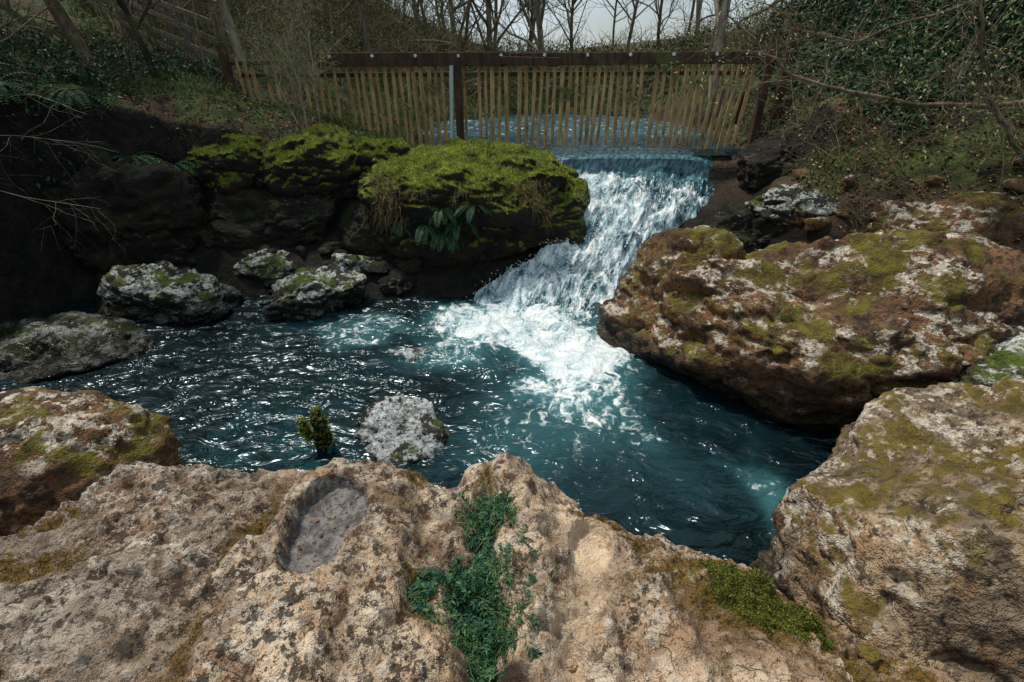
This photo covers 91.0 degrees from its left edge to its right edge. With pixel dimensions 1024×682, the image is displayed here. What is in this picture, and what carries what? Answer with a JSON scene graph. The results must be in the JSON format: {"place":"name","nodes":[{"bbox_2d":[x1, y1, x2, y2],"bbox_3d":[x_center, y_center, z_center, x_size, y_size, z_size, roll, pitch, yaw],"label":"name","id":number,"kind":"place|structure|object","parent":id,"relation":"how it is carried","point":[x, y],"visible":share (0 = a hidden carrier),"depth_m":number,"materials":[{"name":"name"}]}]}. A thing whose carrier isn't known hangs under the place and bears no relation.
{"place":"outdoors","nodes":[
{"label":"outdoors","id":0,"kind":"place"},
{"bbox_2d":[0,294,840,566],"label":"pool water","id":1,"kind":"structure","parent":0,"point":[587,418],"depth_m":4.93,"materials":[{"name":"liquid"}]},
{"bbox_2d":[354,392,451,466],"bbox_3d":[-0.996,0.857,4.588,0.997,0.400,0.837,16,34,26],"label":"river rock","id":2,"kind":"object","parent":1,"relation":"in","point":[384,434],"visible":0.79,"depth_m":4.49,"materials":[{"name":"stone"}]},
{"bbox_2d":[387,346,429,362],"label":"river rock","id":3,"kind":"object","parent":1,"relation":"in","point":[409,353],"visible":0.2,"depth_m":5.70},
{"bbox_2d":[448,180,697,336],"bbox_3d":[0.910,-1.294,7.213,1.954,1.350,4.566,19,35,29],"label":"water spray","id":4,"kind":"object","parent":1,"relation":"on","point":[576,257],"visible":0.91,"depth_m":7.16,"materials":[{"name":"white"}]},
{"bbox_2d":[615,225,746,330],"bbox_3d":[1.964,-0.648,5.969,1.462,1.582,1.581,0,30,0],"label":"boulder","id":5,"kind":"object","parent":1,"relation":"in","point":[662,253],"visible":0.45,"depth_m":5.47,"materials":[{"name":"stone"}]},
{"bbox_2d":[62,495,859,681],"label":"fallen leaves","id":6,"kind":"object","parent":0,"point":[413,675],"visible":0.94,"depth_m":1.95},
{"bbox_2d":[0,0,1023,323],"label":"ground","id":7,"kind":"structure","parent":0,"point":[42,270],"depth_m":7.15,"materials":[{"name":"soil"}]},
{"bbox_2d":[0,0,10,8],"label":"bare tree","id":8,"kind":"object","parent":7,"relation":"on","point":[4,2],"visible":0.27,"depth_m":10.78,"materials":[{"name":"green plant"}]},
{"bbox_2d":[0,62,27,79],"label":"fern","id":9,"kind":"object","parent":7,"relation":"on","point":[4,70],"visible":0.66,"depth_m":6.66,"materials":[{"name":"green plant"}]},
{"bbox_2d":[0,71,45,104],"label":"fern","id":10,"kind":"object","parent":7,"relation":"on","point":[4,86],"visible":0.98,"depth_m":6.31,"materials":[{"name":"green plant"}]},
{"bbox_2d":[0,0,100,59],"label":"bare tree","id":11,"kind":"object","parent":7,"relation":"on","point":[11,20],"visible":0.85,"depth_m":6.72,"materials":[{"name":"brown plant"}]},
{"bbox_2d":[23,61,87,84],"bbox_3d":[-6.668,-3.748,7.155,0.814,0.417,0.770,10,32,17],"label":"fern","id":12,"kind":"object","parent":7,"relation":"on","point":[40,74],"visible":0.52,"depth_m":7.02,"materials":[{"name":"green plant"}]},
{"bbox_2d":[0,116,118,198],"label":"bare shrub","id":13,"kind":"object","parent":7,"relation":"on","point":[58,144],"visible":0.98,"depth_m":6.43,"materials":[{"name":"brown plant"}]},
{"bbox_2d":[8,54,112,146],"bbox_3d":[-5.460,-2.904,6.087,1.162,0.977,1.983,-19,35,-30],"label":"bare shrub","id":14,"kind":"object","parent":7,"relation":"on","point":[48,99],"visible":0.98,"depth_m":6.01,"materials":[{"name":"brown plant"}]},
{"bbox_2d":[0,161,126,253],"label":"bare shrub","id":15,"kind":"object","parent":7,"relation":"on","point":[59,210],"visible":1,"depth_m":6.08,"materials":[{"name":"brown plant"}]},
{"bbox_2d":[43,0,101,73],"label":"bare tree","id":16,"kind":"object","parent":7,"relation":"on","point":[64,21],"visible":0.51,"depth_m":7.28,"materials":[{"name":"brown plant"}]},
{"bbox_2d":[42,86,110,109],"bbox_3d":[-6.057,-3.302,6.864,0.835,0.312,0.663,6,31,11],"label":"fern","id":17,"kind":"object","parent":7,"relation":"on","point":[58,93],"visible":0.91,"depth_m":6.75,"materials":[{"name":"green plant"}]},
{"bbox_2d":[0,311,155,384],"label":"boulder","id":18,"kind":"object","parent":7,"relation":"on","point":[36,349],"visible":0.82,"depth_m":5.64,"materials":[{"name":"stone"}]},
{"bbox_2d":[56,61,106,84],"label":"fern","id":19,"kind":"object","parent":7,"relation":"on","point":[77,67],"visible":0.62,"depth_m":7.38,"materials":[{"name":"green plant"}]},
{"bbox_2d":[0,387,185,535],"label":"boulder","id":20,"kind":"object","parent":7,"relation":"on","point":[57,447],"visible":0.45,"depth_m":3.13,"materials":[{"name":"stone"}]},
{"bbox_2d":[0,12,224,188],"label":"undergrowth","id":21,"kind":"object","parent":7,"relation":"on","point":[7,55],"visible":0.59,"depth_m":7.69,"materials":[{"name":"green plant"}]},
{"bbox_2d":[42,155,207,272],"bbox_3d":[-5.587,-1.760,7.426,2.128,1.853,1.318,-10,31,-16],"label":"boulder","id":22,"kind":"object","parent":7,"relation":"on","point":[153,213],"visible":0.79,"depth_m":6.94,"materials":[{"name":"stone"}]},
{"bbox_2d":[0,0,254,127],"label":"bramble thicket","id":23,"kind":"object","parent":7,"relation":"on","point":[113,49],"visible":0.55,"depth_m":8.13,"materials":[{"name":"green plant"}]},
{"bbox_2d":[123,0,138,36],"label":"bare tree","id":24,"kind":"object","parent":7,"relation":"on","point":[125,2],"visible":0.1,"depth_m":11.68,"materials":[{"name":"brown plant"}]},
{"bbox_2d":[111,151,163,164],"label":"fern","id":25,"kind":"object","parent":7,"relation":"on","point":[142,157],"visible":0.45,"depth_m":7.18,"materials":[{"name":"green plant"}]},
{"bbox_2d":[82,0,238,89],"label":"post and rail fence","id":26,"kind":"object","parent":7,"relation":"on","point":[176,8],"visible":0.52,"depth_m":9.70,"materials":[{"name":"brown wood"}]},
{"bbox_2d":[162,0,174,58],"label":"bare tree","id":27,"kind":"object","parent":7,"relation":"on","point":[169,27],"visible":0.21,"depth_m":10.59,"materials":[{"name":"brown plant"}]},
{"bbox_2d":[95,260,242,323],"bbox_3d":[-4.646,-0.572,6.775,1.931,0.953,1.108,0,30,0],"label":"boulder","id":28,"kind":"object","parent":7,"relation":"on","point":[163,292],"visible":0.88,"depth_m":6.42,"materials":[{"name":"stone"}]},
{"bbox_2d":[99,0,243,73],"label":"bare tree","id":29,"kind":"object","parent":7,"relation":"on","point":[134,27],"visible":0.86,"depth_m":8.11,"materials":[{"name":"brown plant"}]},
{"bbox_2d":[148,0,223,92],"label":"bare shrub","id":30,"kind":"object","parent":7,"relation":"on","point":[202,50],"visible":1,"depth_m":8.03,"materials":[{"name":"brown plant"}]},
{"bbox_2d":[173,159,204,179],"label":"fern","id":31,"kind":"object","parent":7,"relation":"on","point":[184,163],"visible":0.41,"depth_m":7.48,"materials":[{"name":"green plant"}]},
{"bbox_2d":[90,0,324,60],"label":"bare tree","id":32,"kind":"object","parent":7,"relation":"on","point":[227,16],"visible":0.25,"depth_m":11.42,"materials":[{"name":"brown plant"}]},
{"bbox_2d":[0,27,429,204],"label":"fallen leaves","id":33,"kind":"object","parent":7,"relation":"on","point":[239,120],"visible":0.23,"depth_m":8.37,"materials":[{"name":"brown plant"}]},
{"bbox_2d":[0,23,447,147],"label":"grass","id":34,"kind":"structure","parent":7,"relation":"on","point":[257,70],"depth_m":8.86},
{"bbox_2d":[188,135,264,194],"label":"mossy boulder","id":35,"kind":"object","parent":7,"relation":"on","point":[210,168],"visible":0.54,"depth_m":7.44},
{"bbox_2d":[75,145,422,299],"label":"shore stones","id":36,"kind":"object","parent":7,"relation":"on","point":[334,244],"visible":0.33,"depth_m":7.29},
{"bbox_2d":[206,0,322,128],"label":"bare shrub","id":37,"kind":"object","parent":7,"relation":"on","point":[273,75],"visible":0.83,"depth_m":7.82,"materials":[{"name":"brown plant"}]},
{"bbox_2d":[233,249,296,281],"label":"boulder","id":38,"kind":"object","parent":7,"relation":"on","point":[263,265],"visible":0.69,"depth_m":7.22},
{"bbox_2d":[205,188,337,249],"bbox_3d":[-3.872,-1.795,7.922,2.446,1.237,1.223,0,30,0],"label":"boulder","id":39,"kind":"object","parent":7,"relation":"on","point":[242,219],"visible":0.59,"depth_m":7.50,"materials":[{"name":"stone"}]},
{"bbox_2d":[233,0,333,127],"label":"bare shrub","id":40,"kind":"object","parent":7,"relation":"on","point":[287,64],"visible":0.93,"depth_m":7.75,"materials":[{"name":"brown plant"}]},
{"bbox_2d":[254,0,355,124],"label":"bare shrub","id":41,"kind":"object","parent":7,"relation":"on","point":[315,55],"visible":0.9,"depth_m":7.76,"materials":[{"name":"brown plant"}]},
{"bbox_2d":[70,0,549,123],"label":"bramble thicket","id":42,"kind":"object","parent":7,"relation":"on","point":[373,8],"visible":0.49,"depth_m":14.24,"materials":[{"name":"plant"}]},
{"bbox_2d":[261,125,362,199],"bbox_3d":[-3.008,-2.698,7.970,1.787,1.307,1.490,0,30,0],"label":"mossy boulder","id":43,"kind":"object","parent":7,"relation":"on","point":[342,184],"visible":0.62,"depth_m":7.44,"materials":[{"name":"stone"}]},
{"bbox_2d":[259,264,366,321],"bbox_3d":[-2.639,-0.545,6.797,1.388,0.807,0.952,-14,33,-23],"label":"boulder","id":44,"kind":"object","parent":7,"relation":"on","point":[307,293],"visible":0.88,"depth_m":6.51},
{"bbox_2d":[299,408,332,450],"bbox_3d":[-1.676,0.961,4.421,0.243,0.944,0.187,0,30,0],"label":"mossy stump","id":45,"kind":"object","parent":7,"relation":"on","point":[326,439],"visible":0.56,"depth_m":4.25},
{"bbox_2d":[295,405,334,451],"bbox_3d":[-1.674,0.730,4.297,0.296,0.467,0.233,0,30,0],"label":"moss","id":46,"kind":"object","parent":45,"relation":"on","point":[297,419],"visible":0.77,"depth_m":4.24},
{"bbox_2d":[328,0,353,52],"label":"bare tree","id":47,"kind":"object","parent":7,"relation":"on","point":[330,8],"visible":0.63,"depth_m":13.73,"materials":[{"name":"brown plant"}]},
{"bbox_2d":[332,253,375,275],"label":"boulder","id":48,"kind":"object","parent":7,"relation":"on","point":[351,263],"visible":0.42,"depth_m":7.19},
{"bbox_2d":[336,201,384,254],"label":"boulder","id":49,"kind":"object","parent":7,"relation":"on","point":[355,227],"visible":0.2,"depth_m":7.40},
{"bbox_2d":[357,0,377,95],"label":"bare tree","id":50,"kind":"object","parent":7,"relation":"on","point":[365,33],"visible":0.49,"depth_m":12.06,"materials":[{"name":"brown plant"}]},
{"bbox_2d":[354,138,409,179],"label":"mossy boulder","id":51,"kind":"object","parent":7,"relation":"on","point":[366,159],"visible":0.3,"depth_m":7.58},
{"bbox_2d":[187,123,591,236],"bbox_3d":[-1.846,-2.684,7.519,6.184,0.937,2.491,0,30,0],"label":"moss","id":52,"kind":"object","parent":7,"relation":"on","point":[408,158],"visible":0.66,"depth_m":7.37,"materials":[{"name":"plant"}]},
{"bbox_2d":[364,0,421,38],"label":"bare tree","id":53,"kind":"object","parent":7,"relation":"on","point":[417,12],"visible":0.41,"depth_m":17.82,"materials":[{"name":"brown plant"}]},
{"bbox_2d":[378,268,417,295],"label":"boulder","id":54,"kind":"object","parent":7,"relation":"on","point":[397,281],"visible":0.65,"depth_m":7.09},
{"bbox_2d":[378,0,432,37],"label":"bare tree","id":55,"kind":"object","parent":7,"relation":"on","point":[421,6],"visible":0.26,"depth_m":20.20,"materials":[{"name":"brown plant"}]},
{"bbox_2d":[430,0,447,29],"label":"bare tree","id":56,"kind":"object","parent":7,"relation":"on","point":[440,11],"visible":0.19,"depth_m":26.69,"materials":[{"name":"brown plant"}]},
{"bbox_2d":[327,0,587,51],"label":"bare tree","id":57,"kind":"object","parent":7,"relation":"on","point":[451,14],"visible":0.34,"depth_m":16.24,"materials":[{"name":"brown plant"}]},
{"bbox_2d":[61,0,856,121],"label":"grass","id":58,"kind":"structure","parent":7,"relation":"on","point":[97,11],"depth_m":14.00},
{"bbox_2d":[378,0,553,98],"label":"bare tree","id":59,"kind":"object","parent":7,"relation":"on","point":[487,21],"visible":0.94,"depth_m":14.00,"materials":[{"name":"brown plant"}]},
{"bbox_2d":[138,0,801,116],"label":"undergrowth","id":60,"kind":"object","parent":7,"relation":"on","point":[645,83],"visible":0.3,"depth_m":15.32,"materials":[{"name":"brown plant"}]},
{"bbox_2d":[357,140,589,267],"bbox_3d":[-0.511,-2.155,7.891,3.548,1.778,2.550,0,30,0],"label":"mossy boulder","id":61,"kind":"object","parent":7,"relation":"on","point":[502,233],"visible":0.8,"depth_m":7.08,"materials":[{"name":"stone"}]},
{"bbox_2d":[381,222,413,239],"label":"fern","id":62,"kind":"object","parent":61,"relation":"on","point":[395,229],"visible":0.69,"depth_m":7.04,"materials":[{"name":"green plant"}]},
{"bbox_2d":[415,224,445,244],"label":"fern","id":63,"kind":"object","parent":61,"relation":"on","point":[423,231],"visible":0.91,"depth_m":6.80,"materials":[{"name":"green plant"}]},
{"bbox_2d":[422,232,458,253],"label":"fern","id":64,"kind":"object","parent":61,"relation":"on","point":[443,236],"visible":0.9,"depth_m":6.90,"materials":[{"name":"green plant"}]},
{"bbox_2d":[428,208,456,226],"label":"fern","id":65,"kind":"object","parent":61,"relation":"on","point":[438,213],"visible":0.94,"depth_m":6.71,"materials":[{"name":"green plant"}]},
{"bbox_2d":[361,174,554,237],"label":"dead grass","id":66,"kind":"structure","parent":61,"relation":"on","point":[390,200],"depth_m":6.89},
{"bbox_2d":[441,221,479,239],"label":"fern","id":67,"kind":"object","parent":61,"relation":"on","point":[451,225],"visible":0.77,"depth_m":6.83,"materials":[{"name":"green plant"}]},
{"bbox_2d":[454,203,493,222],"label":"fern","id":68,"kind":"object","parent":61,"relation":"on","point":[471,209],"visible":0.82,"depth_m":6.64,"materials":[{"name":"green plant"}]},
{"bbox_2d":[0,452,955,681],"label":"foreground rock","id":69,"kind":"object","parent":7,"relation":"on","point":[143,560],"visible":0.9,"depth_m":1.86,"materials":[{"name":"stone"}]},
{"bbox_2d":[395,524,545,673],"bbox_3d":[-0.161,1.004,1.947,0.597,0.466,0.533,-6,31,-10],"label":"leafy weed","id":70,"kind":"object","parent":69,"relation":"on","point":[467,587],"visible":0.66,"depth_m":1.94,"materials":[{"name":"green plant"}]},
{"bbox_2d":[74,526,867,680],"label":"loose pebbles","id":71,"kind":"object","parent":69,"relation":"on","point":[325,624],"visible":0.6,"depth_m":1.71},
{"bbox_2d":[0,462,948,681],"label":"moss","id":72,"kind":"object","parent":69,"relation":"on","point":[629,579],"visible":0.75,"depth_m":1.92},
{"bbox_2d":[432,482,529,559],"bbox_3d":[-0.135,0.818,2.278,0.444,0.345,0.416,-6,31,-11],"label":"leafy weed","id":73,"kind":"object","parent":69,"relation":"on","point":[481,524],"visible":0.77,"depth_m":2.23,"materials":[{"name":"green plant"}]},
{"bbox_2d":[421,570,558,681],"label":"leafy weed","id":74,"kind":"object","parent":69,"relation":"on","point":[484,665],"visible":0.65,"depth_m":1.78,"materials":[{"name":"green plant"}]},
{"bbox_2d":[200,521,863,680],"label":"fallen twigs","id":75,"kind":"object","parent":69,"relation":"on","point":[499,656],"visible":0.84,"depth_m":1.70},
{"bbox_2d":[565,644,881,672],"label":"loose pebbles","id":76,"kind":"object","parent":69,"relation":"on","point":[868,653],"visible":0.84,"depth_m":1.75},
{"bbox_2d":[697,558,835,650],"bbox_3d":[1.019,1.026,1.762,0.305,0.164,0.783,-21,36,-32],"label":"moss","id":77,"kind":"object","parent":69,"relation":"on","point":[742,609],"visible":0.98,"depth_m":1.85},
{"bbox_2d":[439,0,525,51],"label":"bare tree","id":78,"kind":"object","parent":7,"relation":"on","point":[466,31],"visible":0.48,"depth_m":17.76,"materials":[{"name":"brown plant"}]},
{"bbox_2d":[475,0,507,51],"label":"bare tree","id":79,"kind":"object","parent":7,"relation":"on","point":[496,27],"visible":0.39,"depth_m":20.82,"materials":[{"name":"brown plant"}]},
{"bbox_2d":[438,0,545,90],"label":"bare tree","id":80,"kind":"object","parent":7,"relation":"on","point":[538,14],"visible":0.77,"depth_m":15.71,"materials":[{"name":"brown plant"}]},
{"bbox_2d":[215,23,800,149],"bbox_3d":[-0.098,-4.168,8.952,9.829,2.534,0.668,-1,30,-1],"label":"picket fence","id":81,"kind":"object","parent":7,"relation":"on","point":[454,61],"visible":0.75,"depth_m":8.87,"materials":[{"name":"wood"}]},
{"bbox_2d":[507,0,534,51],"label":"bare tree","id":82,"kind":"object","parent":7,"relation":"on","point":[530,33],"visible":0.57,"depth_m":23.41,"materials":[{"name":"brown plant"}]},
{"bbox_2d":[502,0,571,42],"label":"bare tree","id":83,"kind":"object","parent":7,"relation":"on","point":[534,20],"visible":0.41,"depth_m":26.62,"materials":[{"name":"brown plant"}]},
{"bbox_2d":[510,0,575,43],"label":"bare tree","id":84,"kind":"object","parent":7,"relation":"on","point":[517,4],"visible":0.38,"depth_m":28.69,"materials":[{"name":"brown plant"}]},
{"bbox_2d":[527,0,608,51],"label":"bare tree","id":85,"kind":"object","parent":7,"relation":"on","point":[570,17],"visible":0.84,"depth_m":20.09,"materials":[{"name":"brown plant"}]},
{"bbox_2d":[372,5,775,101],"bbox_3d":[1.929,-11.239,19.624,14.152,3.542,12.983,0,30,0],"label":"bramble thicket","id":86,"kind":"object","parent":7,"relation":"on","point":[594,80],"visible":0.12,"depth_m":16.67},
{"bbox_2d":[366,0,793,52],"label":"bramble thicket","id":87,"kind":"object","parent":7,"relation":"on","point":[609,36],"visible":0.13,"depth_m":29.00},
{"bbox_2d":[590,0,685,51],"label":"bare tree","id":88,"kind":"object","parent":7,"relation":"on","point":[614,22],"visible":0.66,"depth_m":26.06,"materials":[{"name":"brown plant"}]},
{"bbox_2d":[554,0,732,87],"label":"bare tree","id":89,"kind":"object","parent":7,"relation":"on","point":[634,16],"visible":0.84,"depth_m":16.32,"materials":[{"name":"brown plant"}]},
{"bbox_2d":[611,0,687,51],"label":"bare tree","id":90,"kind":"object","parent":7,"relation":"on","point":[659,14],"visible":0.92,"depth_m":17.74,"materials":[{"name":"brown plant"}]},
{"bbox_2d":[686,1,694,43],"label":"bare tree","id":91,"kind":"object","parent":7,"relation":"on","point":[692,11],"visible":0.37,"depth_m":25.02,"materials":[{"name":"brown plant"}]},
{"bbox_2d":[689,0,750,34],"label":"bare tree","id":92,"kind":"object","parent":7,"relation":"on","point":[698,6],"visible":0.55,"depth_m":20.58,"materials":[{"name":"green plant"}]},
{"bbox_2d":[708,0,782,96],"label":"bare tree","id":93,"kind":"object","parent":7,"relation":"on","point":[723,8],"visible":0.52,"depth_m":11.68,"materials":[{"name":"brown plant"}]},
{"bbox_2d":[709,204,784,253],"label":"boulder","id":94,"kind":"object","parent":7,"relation":"on","point":[747,227],"visible":0.45,"depth_m":7.04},
{"bbox_2d":[641,0,863,69],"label":"bramble thicket","id":95,"kind":"object","parent":7,"relation":"on","point":[733,33],"visible":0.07,"depth_m":15.36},
{"bbox_2d":[737,128,801,190],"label":"boulder","id":96,"kind":"object","parent":7,"relation":"on","point":[760,162],"visible":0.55,"depth_m":8.02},
{"bbox_2d":[745,184,835,225],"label":"boulder","id":97,"kind":"object","parent":7,"relation":"on","point":[778,204],"visible":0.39,"depth_m":6.88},
{"bbox_2d":[596,228,1023,431],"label":"boulder","id":98,"kind":"object","parent":7,"relation":"on","point":[826,332],"visible":0.62,"depth_m":4.55,"materials":[{"name":"stone"}]},
{"bbox_2d":[665,0,1023,209],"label":"overhanging branch","id":99,"kind":"object","parent":7,"relation":"on","point":[993,105],"visible":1,"depth_m":5.74,"materials":[{"name":"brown plant"}]},
{"bbox_2d":[705,4,1023,203],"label":"grass","id":100,"kind":"structure","parent":7,"relation":"on","point":[800,167],"depth_m":7.32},
{"bbox_2d":[706,0,1023,238],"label":"bramble thicket","id":101,"kind":"object","parent":7,"relation":"on","point":[884,143],"visible":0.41,"depth_m":6.75,"materials":[{"name":"plant"}]},
{"bbox_2d":[711,3,1023,248],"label":"fallen leaves","id":102,"kind":"object","parent":7,"relation":"on","point":[954,193],"visible":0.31,"depth_m":6.75,"materials":[{"name":"brown plant"}]},
{"bbox_2d":[740,0,1023,140],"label":"ivy bush","id":103,"kind":"object","parent":7,"relation":"on","point":[893,6],"visible":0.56,"depth_m":7.54,"materials":[{"name":"green plant"}]},
{"bbox_2d":[749,375,1023,681],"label":"boulder","id":104,"kind":"object","parent":7,"relation":"on","point":[897,519],"visible":0.74,"depth_m":2.54,"materials":[{"name":"stone"}]},
{"bbox_2d":[784,51,1023,231],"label":"bank stones","id":105,"kind":"object","parent":7,"relation":"on","point":[814,224],"visible":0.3,"depth_m":6.54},
{"bbox_2d":[867,191,1023,245],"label":"boulder","id":106,"kind":"object","parent":7,"relation":"on","point":[982,212],"visible":0.42,"depth_m":5.66,"materials":[{"name":"stone"}]},
{"bbox_2d":[415,112,741,159],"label":"stream water","id":107,"kind":"structure","parent":0,"point":[729,151],"depth_m":11.05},
{"bbox_2d":[374,0,790,50],"label":"sky","id":108,"kind":"structure","parent":0,"point":[599,19],"materials":[{"name":"white"}]},
{"bbox_2d":[460,148,713,340],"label":"waterfall","id":109,"kind":"structure","parent":0,"point":[639,170],"depth_m":7.73,"materials":[{"name":"liquid"}]},
{"bbox_2d":[946,325,1023,386],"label":"boulder","id":110,"kind":"object","parent":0,"point":[1005,358],"visible":0.14,"depth_m":4.08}
]}

